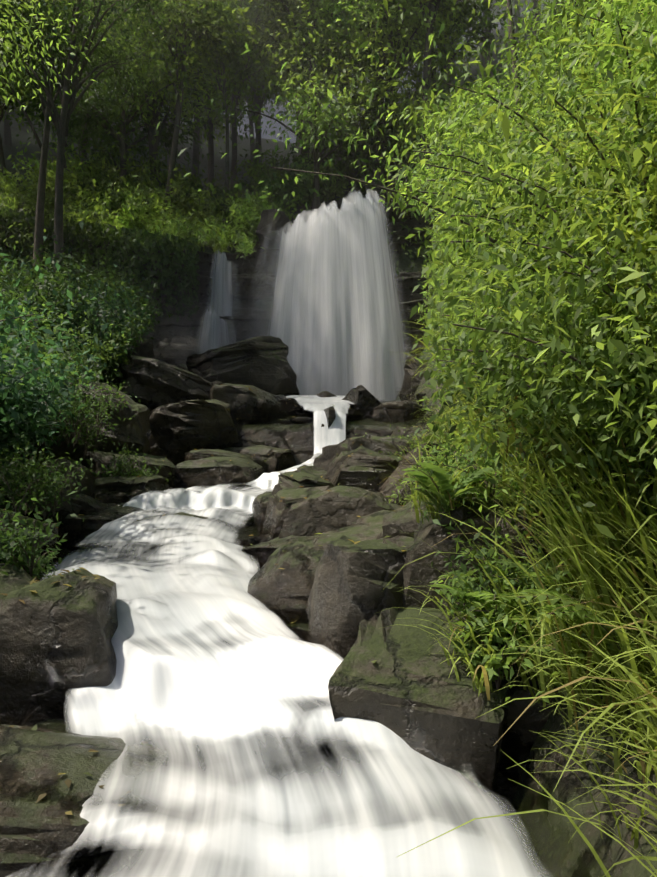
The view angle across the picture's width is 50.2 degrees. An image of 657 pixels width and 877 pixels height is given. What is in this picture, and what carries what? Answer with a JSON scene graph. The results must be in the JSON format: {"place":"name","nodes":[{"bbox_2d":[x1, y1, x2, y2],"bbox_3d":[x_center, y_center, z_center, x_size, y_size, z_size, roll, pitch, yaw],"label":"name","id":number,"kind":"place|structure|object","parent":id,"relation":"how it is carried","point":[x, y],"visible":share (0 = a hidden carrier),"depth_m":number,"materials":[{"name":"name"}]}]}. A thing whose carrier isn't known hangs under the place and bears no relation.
{"place":"outdoors","nodes":[
{"label":"outdoors","id":0,"kind":"place"},
{"bbox_2d":[0,0,590,444],"label":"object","id":1,"kind":"structure","parent":0,"point":[292,135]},
{"bbox_2d":[0,4,656,876],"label":"terrain","id":2,"kind":"structure","parent":0,"point":[554,848],"depth_m":4.05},
{"bbox_2d":[4,89,11,145],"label":"forest tree","id":3,"kind":"object","parent":2,"relation":"on","point":[8,132],"depth_m":45.60,"materials":[{"name":"brown plant"}]},
{"bbox_2d":[0,564,38,596],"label":"boulder","id":4,"kind":"object","parent":2,"relation":"on","point":[19,578],"visible":0.02,"depth_m":5.46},
{"bbox_2d":[0,512,62,580],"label":"rock","id":5,"kind":"object","parent":2,"relation":"on","point":[51,543],"visible":0.15,"depth_m":8.20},
{"bbox_2d":[0,0,74,76],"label":"tree","id":6,"kind":"object","parent":2,"relation":"on","point":[18,19],"depth_m":22.19,"materials":[{"name":"green plant"}]},
{"bbox_2d":[0,17,80,185],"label":"forest tree","id":7,"kind":"object","parent":2,"relation":"on","point":[4,108],"depth_m":35.54,"materials":[{"name":"green plant"}]},
{"bbox_2d":[7,458,95,503],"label":"rock","id":8,"kind":"object","parent":2,"relation":"on","point":[87,480],"visible":0.21,"depth_m":10.77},
{"bbox_2d":[0,568,117,725],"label":"boulder","id":9,"kind":"object","parent":2,"relation":"on","point":[56,646],"visible":0.54,"depth_m":4.86,"materials":[{"name":"stone"}]},
{"bbox_2d":[0,0,118,83],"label":"tree","id":10,"kind":"object","parent":2,"relation":"on","point":[45,32],"depth_m":31.44,"materials":[{"name":"green plant"}]},
{"bbox_2d":[19,492,109,528],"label":"boulder","id":11,"kind":"object","parent":2,"relation":"on","point":[85,505],"visible":0.08,"depth_m":10.19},
{"bbox_2d":[0,0,161,273],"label":"dark tree","id":12,"kind":"object","parent":2,"relation":"on","point":[39,220],"depth_m":29.93,"materials":[{"name":"green plant"}]},
{"bbox_2d":[0,165,169,473],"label":"bank shrubs","id":13,"kind":"object","parent":2,"relation":"on","point":[73,338],"visible":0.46,"depth_m":13.84,"materials":[{"name":"green plant"}]},
{"bbox_2d":[18,379,151,468],"bbox_3d":[-5.022,0.533,14.276,2.826,3.927,2.971,0,0,1],"label":"rock","id":14,"kind":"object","parent":2,"relation":"on","point":[135,428],"depth_m":13.38,"materials":[{"name":"stone"}]},
{"bbox_2d":[29,0,146,153],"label":"forest tree","id":15,"kind":"object","parent":2,"relation":"on","point":[91,46],"depth_m":39.95,"materials":[{"name":"green plant"}]},
{"bbox_2d":[50,0,136,173],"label":"tree","id":16,"kind":"object","parent":2,"relation":"on","point":[84,144],"depth_m":37.58,"materials":[{"name":"brown plant"}]},
{"bbox_2d":[0,724,189,876],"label":"slab","id":17,"kind":"structure","parent":2,"relation":"on","point":[34,835],"depth_m":3.67,"materials":[{"name":"stone"}]},
{"bbox_2d":[61,1,138,170],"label":"forest tree","id":18,"kind":"object","parent":2,"relation":"on","point":[83,74],"depth_m":44.64,"materials":[{"name":"brown plant"}]},
{"bbox_2d":[0,0,200,271],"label":"dark tree","id":19,"kind":"object","parent":2,"relation":"on","point":[62,130],"depth_m":25.92,"materials":[{"name":"green plant"}]},
{"bbox_2d":[59,502,163,550],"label":"rock","id":20,"kind":"object","parent":2,"relation":"on","point":[77,528],"visible":0.15,"depth_m":9.99,"materials":[{"name":"stone"}]},
{"bbox_2d":[3,45,246,191],"bbox_3d":[-10.857,-15.354,38.109,12.817,10.618,11.287,0,0,1],"label":"forest tree","id":21,"kind":"object","parent":2,"relation":"on","point":[98,120],"depth_m":36.57,"materials":[{"name":"green plant"}]},
{"bbox_2d":[86,450,175,488],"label":"boulder","id":22,"kind":"object","parent":2,"relation":"on","point":[167,467],"visible":0.29,"depth_m":13.03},
{"bbox_2d":[95,475,173,513],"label":"boulder","id":23,"kind":"object","parent":2,"relation":"on","point":[117,489],"visible":0.31,"depth_m":11.65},
{"bbox_2d":[119,339,154,372],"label":"rock","id":24,"kind":"object","parent":2,"relation":"on","point":[145,348],"depth_m":23.41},
{"bbox_2d":[140,542,166,555],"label":"stream rock","id":25,"kind":"object","parent":2,"relation":"on","point":[146,549],"depth_m":9.72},
{"bbox_2d":[45,0,274,192],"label":"forest tree","id":26,"kind":"object","parent":2,"relation":"on","point":[151,130],"depth_m":36.21,"materials":[{"name":"green plant"}]},
{"bbox_2d":[118,355,212,410],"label":"boulder","id":27,"kind":"structure","parent":2,"relation":"on","point":[169,386],"depth_m":17.71,"materials":[{"name":"stone"}]},
{"bbox_2d":[83,0,260,219],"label":"tree","id":28,"kind":"object","parent":2,"relation":"on","point":[177,111],"depth_m":35.46,"materials":[{"name":"green plant"}]},
{"bbox_2d":[170,364,187,370],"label":"rock","id":29,"kind":"object","parent":2,"relation":"on","point":[182,366],"depth_m":27.86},
{"bbox_2d":[147,512,214,529],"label":"rock","id":30,"kind":"object","parent":2,"relation":"on","point":[185,514],"visible":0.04,"depth_m":10.15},
{"bbox_2d":[137,1,230,169],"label":"tree","id":31,"kind":"object","parent":2,"relation":"on","point":[173,114],"depth_m":48.91,"materials":[{"name":"brown plant"}]},
{"bbox_2d":[191,64,199,199],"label":"pale forked tree","id":32,"kind":"object","parent":2,"relation":"on","point":[196,150],"depth_m":40.70,"materials":[{"name":"grey plant"}]},
{"bbox_2d":[148,399,243,465],"bbox_3d":[-3.033,0.697,17.445,3.091,3.326,2.707,0,0,1],"label":"rock","id":33,"kind":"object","parent":2,"relation":"on","point":[192,425],"depth_m":16.35,"materials":[{"name":"stone"}]},
{"bbox_2d":[149,0,259,212],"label":"pale slim tree","id":34,"kind":"object","parent":2,"relation":"on","point":[235,64],"depth_m":37.71,"materials":[{"name":"green plant"}]},
{"bbox_2d":[141,0,272,195],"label":"tree","id":35,"kind":"object","parent":2,"relation":"on","point":[210,163],"depth_m":43.00,"materials":[{"name":"green plant"}]},
{"bbox_2d":[174,457,264,492],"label":"boulder","id":36,"kind":"object","parent":2,"relation":"on","point":[221,471],"visible":0.33,"depth_m":13.83,"materials":[{"name":"stone"}]},
{"bbox_2d":[184,449,255,461],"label":"boulder","id":37,"kind":"object","parent":2,"relation":"on","point":[198,454],"visible":0.25,"depth_m":15.48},
{"bbox_2d":[0,357,451,579],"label":"rock herbs","id":38,"kind":"object","parent":2,"relation":"on","point":[32,485],"visible":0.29,"depth_m":8.05,"materials":[{"name":"green plant"}]},
{"bbox_2d":[214,510,238,525],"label":"stream rock","id":39,"kind":"object","parent":2,"relation":"on","point":[219,520],"depth_m":11.31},
{"bbox_2d":[0,162,453,389],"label":"cliff","id":40,"kind":"structure","parent":2,"relation":"on","point":[414,296],"depth_m":34.03,"materials":[{"name":"stone"}]},
{"bbox_2d":[193,307,238,353],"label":"mist","id":41,"kind":"structure","parent":40,"relation":"attached to","point":[215,344],"depth_m":32.11,"materials":[{"name":"liquid"}]},
{"bbox_2d":[206,250,246,315],"bbox_3d":[-4.878,-7.415,33.165,2.400,3.300,0.477,0,0,1],"label":"side fall","id":42,"kind":"object","parent":40,"relation":"attached to","point":[224,298],"depth_m":33.16,"materials":[{"name":"liquid"}]},
{"bbox_2d":[0,131,484,329],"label":"cliff creepers","id":43,"kind":"object","parent":40,"relation":"attached to","point":[188,259],"depth_m":33.09,"materials":[{"name":"green plant"}]},
{"bbox_2d":[256,209,291,248],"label":"lip rock","id":44,"kind":"object","parent":40,"relation":"attached to","point":[280,216],"depth_m":33.64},
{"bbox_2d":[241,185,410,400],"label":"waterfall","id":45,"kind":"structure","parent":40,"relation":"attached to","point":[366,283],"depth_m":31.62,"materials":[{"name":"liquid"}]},
{"bbox_2d":[386,182,414,221],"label":"lip rock","id":46,"kind":"object","parent":40,"relation":"on","point":[390,212],"depth_m":33.52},
{"bbox_2d":[210,384,256,424],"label":"boulder","id":47,"kind":"object","parent":2,"relation":"on","point":[241,400],"depth_m":17.79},
{"bbox_2d":[189,65,290,179],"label":"forest tree","id":48,"kind":"object","parent":2,"relation":"on","point":[251,146],"depth_m":52.11,"materials":[{"name":"brown plant"}]},
{"bbox_2d":[233,539,248,546],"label":"rock","id":49,"kind":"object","parent":2,"relation":"on","point":[243,542],"depth_m":9.98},
{"bbox_2d":[186,335,299,395],"bbox_3d":[-3.157,-1.990,25.744,4.071,3.516,3.464,0,0,-12],"label":"rock","id":50,"kind":"object","parent":2,"relation":"on","point":[277,370],"depth_m":24.30,"materials":[{"name":"stone"}]},
{"bbox_2d":[211,380,288,422],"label":"boulder","id":51,"kind":"object","parent":2,"relation":"on","point":[265,402],"depth_m":18.52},
{"bbox_2d":[0,384,504,814],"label":"fallen leaves","id":52,"kind":"object","parent":2,"relation":"on","point":[67,782],"visible":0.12,"depth_m":5.01,"materials":[{"name":"brown plant"}]},
{"bbox_2d":[248,534,270,545],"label":"stone","id":53,"kind":"object","parent":2,"relation":"on","point":[254,540],"visible":0.23,"depth_m":9.07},
{"bbox_2d":[224,445,295,472],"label":"boulder","id":54,"kind":"object","parent":2,"relation":"on","point":[277,459],"visible":0.06,"depth_m":16.20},
{"bbox_2d":[255,461,267,472],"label":"stone","id":55,"kind":"object","parent":2,"relation":"on","point":[264,465],"visible":0.1,"depth_m":15.73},
{"bbox_2d":[252,491,271,535],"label":"ledge rock","id":56,"kind":"object","parent":2,"relation":"on","point":[259,504],"visible":0.19,"depth_m":10.20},
{"bbox_2d":[214,0,329,188],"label":"forest tree","id":57,"kind":"object","parent":2,"relation":"on","point":[234,133],"depth_m":42.52,"materials":[{"name":"green plant"}]},
{"bbox_2d":[221,0,326,184],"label":"tree","id":58,"kind":"object","parent":2,"relation":"on","point":[259,118],"depth_m":46.65,"materials":[{"name":"green plant"}]},
{"bbox_2d":[6,395,546,876],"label":"stream water","id":59,"kind":"structure","parent":2,"relation":"on","point":[186,601],"depth_m":4.21,"materials":[{"name":"liquid"}]},
{"bbox_2d":[270,393,285,399],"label":"boulder","id":60,"kind":"object","parent":2,"relation":"on","point":[277,397],"depth_m":21.05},
{"bbox_2d":[279,419,291,423],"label":"stone","id":61,"kind":"object","parent":2,"relation":"on","point":[285,421],"depth_m":17.75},
{"bbox_2d":[247,541,324,624],"bbox_3d":[-0.073,1.754,6.744,1.523,1.476,1.262,0,0,26],"label":"ledge rock","id":62,"kind":"object","parent":2,"relation":"on","point":[283,594],"visible":0.27,"depth_m":6.45,"materials":[{"name":"stone"}]},
{"bbox_2d":[241,531,334,568],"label":"ledge rock","id":63,"kind":"object","parent":2,"relation":"on","point":[260,553],"visible":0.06,"depth_m":8.08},
{"bbox_2d":[0,11,582,262],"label":"cliff lip shrubs","id":64,"kind":"object","parent":2,"relation":"on","point":[138,209],"depth_m":35.18,"materials":[{"name":"green plant"}]},
{"bbox_2d":[278,398,312,415],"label":"rock","id":65,"kind":"object","parent":2,"relation":"on","point":[292,405],"depth_m":20.02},
{"bbox_2d":[261,486,331,539],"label":"ledge rock","id":66,"kind":"object","parent":2,"relation":"on","point":[276,513],"visible":0.19,"depth_m":9.31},
{"bbox_2d":[285,624,308,641],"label":"stone","id":67,"kind":"object","parent":2,"relation":"on","point":[300,631],"depth_m":5.99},
{"bbox_2d":[290,417,311,423],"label":"stone","id":68,"kind":"object","parent":2,"relation":"on","point":[298,420],"depth_m":17.57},
{"bbox_2d":[271,472,334,495],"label":"ledge rock","id":69,"kind":"object","parent":2,"relation":"on","point":[296,480],"visible":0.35,"depth_m":10.04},
{"bbox_2d":[235,0,373,212],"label":"forest tree","id":70,"kind":"object","parent":2,"relation":"on","point":[274,27],"depth_m":38.32,"materials":[{"name":"green plant"}]},
{"bbox_2d":[297,465,326,479],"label":"ledge rock","id":71,"kind":"object","parent":2,"relation":"on","point":[314,470],"visible":0.06,"depth_m":12.62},
{"bbox_2d":[182,2,457,210],"bbox_3d":[-0.512,-16.310,35.788,14.522,10.893,10.734,0,0,1],"label":"forest tree","id":72,"kind":"object","parent":2,"relation":"on","point":[346,111],"depth_m":35.83,"materials":[{"name":"green plant"}]},
{"bbox_2d":[236,0,408,153],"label":"tree","id":73,"kind":"object","parent":2,"relation":"on","point":[304,18],"depth_m":37.55,"materials":[{"name":"green plant"}]},
{"bbox_2d":[317,391,336,396],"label":"rock","id":74,"kind":"object","parent":2,"relation":"on","point":[325,394],"depth_m":22.20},
{"bbox_2d":[0,0,656,217],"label":"overhang branches","id":75,"kind":"object","parent":2,"relation":"on","point":[594,11],"visible":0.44,"depth_m":5.75,"materials":[{"name":"green plant"}]},
{"bbox_2d":[0,206,656,708],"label":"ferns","id":76,"kind":"object","parent":2,"relation":"on","point":[580,614],"depth_m":3.54,"materials":[{"name":"green plant"}]},
{"bbox_2d":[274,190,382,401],"bbox_3d":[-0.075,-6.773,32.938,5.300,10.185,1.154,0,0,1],"label":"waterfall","id":77,"kind":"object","parent":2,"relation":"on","point":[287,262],"depth_m":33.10,"materials":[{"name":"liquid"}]},
{"bbox_2d":[322,444,336,453],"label":"rock","id":78,"kind":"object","parent":2,"relation":"on","point":[325,448],"depth_m":15.10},
{"bbox_2d":[324,406,335,428],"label":"rock","id":79,"kind":"object","parent":2,"relation":"on","point":[330,414],"depth_m":17.00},
{"bbox_2d":[278,520,382,556],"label":"ledge rock","id":80,"kind":"object","parent":2,"relation":"on","point":[368,531],"visible":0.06,"depth_m":7.03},
{"bbox_2d":[279,486,393,538],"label":"ledge rock","id":81,"kind":"object","parent":2,"relation":"on","point":[334,508],"visible":0.46,"depth_m":8.70,"materials":[{"name":"stone"}]},
{"bbox_2d":[284,0,420,163],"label":"tree","id":82,"kind":"object","parent":2,"relation":"on","point":[349,80],"depth_m":45.77,"materials":[{"name":"green plant"}]},
{"bbox_2d":[346,409,363,420],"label":"stone","id":83,"kind":"object","parent":2,"relation":"on","point":[353,414],"depth_m":18.43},
{"bbox_2d":[306,535,407,706],"bbox_3d":[0.329,1.421,5.414,1.042,1.350,1.184,0,0,1],"label":"ledge rock","id":84,"kind":"object","parent":2,"relation":"on","point":[348,593],"visible":0.27,"depth_m":4.97,"materials":[{"name":"stone"}]},
{"bbox_2d":[313,437,402,469],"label":"ledge rock","id":85,"kind":"object","parent":2,"relation":"on","point":[324,459],"visible":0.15,"depth_m":12.74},
{"bbox_2d":[342,385,380,418],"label":"rock","id":86,"kind":"object","parent":2,"relation":"on","point":[366,402],"depth_m":19.43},
{"bbox_2d":[325,446,402,481],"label":"ledge rock","id":87,"kind":"object","parent":2,"relation":"on","point":[335,464],"visible":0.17,"depth_m":12.07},
{"bbox_2d":[330,455,400,492],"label":"ledge rock","id":88,"kind":"object","parent":2,"relation":"on","point":[355,471],"visible":0.33,"depth_m":11.19,"materials":[{"name":"stone"}]},
{"bbox_2d":[272,0,484,183],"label":"forest tree","id":89,"kind":"object","parent":2,"relation":"on","point":[395,28],"depth_m":36.21,"materials":[{"name":"green plant"}]},
{"bbox_2d":[352,0,415,194],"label":"ivy tree","id":90,"kind":"object","parent":2,"relation":"on","point":[377,164],"depth_m":36.65,"materials":[{"name":"green plant"}]},
{"bbox_2d":[370,435,416,455],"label":"ledge rock","id":91,"kind":"object","parent":2,"relation":"on","point":[401,443],"visible":0.06,"depth_m":13.48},
{"bbox_2d":[381,535,413,548],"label":"ledge rock","id":92,"kind":"object","parent":2,"relation":"on","point":[401,541],"depth_m":5.70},
{"bbox_2d":[372,400,426,422],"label":"rock","id":93,"kind":"object","parent":2,"relation":"on","point":[399,411],"depth_m":18.06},
{"bbox_2d":[376,500,427,539],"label":"ledge rock","id":94,"kind":"object","parent":2,"relation":"on","point":[402,518],"visible":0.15,"depth_m":5.96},
{"bbox_2d":[156,0,656,605],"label":"bank shrubs","id":95,"kind":"object","parent":2,"relation":"on","point":[634,360],"visible":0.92,"depth_m":3.88,"materials":[{"name":"green plant"}]},
{"bbox_2d":[391,426,432,439],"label":"ledge rock","id":96,"kind":"object","parent":2,"relation":"on","point":[409,432],"visible":0.21,"depth_m":14.40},
{"bbox_2d":[399,356,428,400],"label":"rock","id":97,"kind":"object","parent":2,"relation":"on","point":[412,379],"depth_m":24.59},
{"bbox_2d":[357,0,474,165],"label":"tree","id":98,"kind":"object","parent":2,"relation":"on","point":[427,77],"depth_m":35.34,"materials":[{"name":"green plant"}]},
{"bbox_2d":[328,607,512,810],"bbox_3d":[0.755,1.971,4.654,1.248,1.671,1.374,0,0,17],"label":"ledge rock","id":99,"kind":"object","parent":2,"relation":"on","point":[409,691],"visible":0.35,"depth_m":4.18,"materials":[{"name":"stone"}]},
{"bbox_2d":[416,391,426,404],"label":"rock","id":100,"kind":"object","parent":2,"relation":"on","point":[420,395],"depth_m":21.41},
{"bbox_2d":[378,442,473,505],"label":"ledge rock","id":101,"kind":"object","parent":2,"relation":"on","point":[386,488],"visible":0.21,"depth_m":10.91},
{"bbox_2d":[347,0,529,149],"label":"forest tree","id":102,"kind":"object","parent":2,"relation":"on","point":[477,27],"depth_m":37.84,"materials":[{"name":"green plant"}]},
{"bbox_2d":[413,0,502,89],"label":"forest tree","id":103,"kind":"object","parent":2,"relation":"on","point":[456,37],"depth_m":45.30,"materials":[{"name":"green plant"}]},
{"bbox_2d":[278,0,656,426],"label":"bank shrubs","id":104,"kind":"object","parent":2,"relation":"on","point":[553,118],"visible":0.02,"depth_m":11.64,"materials":[{"name":"green plant"}]},
{"bbox_2d":[458,0,492,87],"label":"forest tree","id":105,"kind":"object","parent":2,"relation":"on","point":[489,59],"depth_m":44.44,"materials":[{"name":"brown plant"}]},
{"bbox_2d":[367,400,590,700],"bbox_3d":[1.997,0.341,11.208,2.153,2.804,15.730,0,0,8],"label":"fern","id":106,"kind":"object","parent":2,"relation":"on","point":[473,672],"depth_m":4.75,"materials":[{"name":"green plant"}]},
{"bbox_2d":[402,497,556,609],"bbox_3d":[1.171,1.199,5.301,1.447,1.539,1.173,0,0,13],"label":"ledge rock","id":107,"kind":"object","parent":2,"relation":"on","point":[432,534],"visible":0.19,"depth_m":4.91,"materials":[{"name":"stone"}]},
{"bbox_2d":[459,1,529,43],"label":"forest tree","id":108,"kind":"object","parent":2,"relation":"on","point":[499,11],"depth_m":90.30,"materials":[{"name":"green plant"}]},
{"bbox_2d":[379,0,623,351],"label":"bank shrubs","id":109,"kind":"object","parent":2,"relation":"on","point":[530,50],"depth_m":20.04,"materials":[{"name":"green plant"}]},
{"bbox_2d":[505,0,523,133],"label":"tree trunk","id":110,"kind":"object","parent":2,"relation":"on","point":[510,31],"depth_m":20.93,"materials":[{"name":"brown plant"}]},
{"bbox_2d":[514,0,519,32],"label":"forest tree","id":111,"kind":"object","parent":2,"relation":"on","point":[516,15],"depth_m":61.72,"materials":[{"name":"grey plant"}]},
{"bbox_2d":[383,112,656,876],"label":"bank grass","id":112,"kind":"structure","parent":2,"relation":"on","point":[596,569],"depth_m":3.53,"materials":[{"name":"green plant"}]},
{"bbox_2d":[395,386,649,702],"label":"ridge ferns","id":113,"kind":"object","parent":2,"relation":"on","point":[440,475],"visible":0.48,"depth_m":4.45,"materials":[{"name":"green plant"}]},
{"bbox_2d":[391,0,656,580],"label":"bamboo grass","id":114,"kind":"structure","parent":2,"relation":"on","point":[511,440],"depth_m":4.26,"materials":[{"name":"green plant"}]},
{"bbox_2d":[497,661,557,816],"bbox_3d":[1.186,2.284,4.888,1.330,1.937,1.592,0,0,1],"label":"rock","id":115,"kind":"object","parent":2,"relation":"on","point":[520,739],"depth_m":4.17,"materials":[{"name":"stone"}]},
{"bbox_2d":[532,0,539,47],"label":"forest tree","id":116,"kind":"object","parent":2,"relation":"on","point":[534,5],"depth_m":41.25,"materials":[{"name":"grey plant"}]},
{"bbox_2d":[437,212,656,560],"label":"bank herbs","id":117,"kind":"object","parent":2,"relation":"on","point":[560,491],"visible":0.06,"depth_m":4.41,"materials":[{"name":"green plant"}]},
{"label":"ridge","id":118,"kind":"object","parent":2,"relation":"on","visible":0},
{"bbox_2d":[350,510,390,525],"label":"ledge rock","id":119,"kind":"object","parent":118,"relation":"on","point":[374,516],"visible":0.04,"depth_m":8.41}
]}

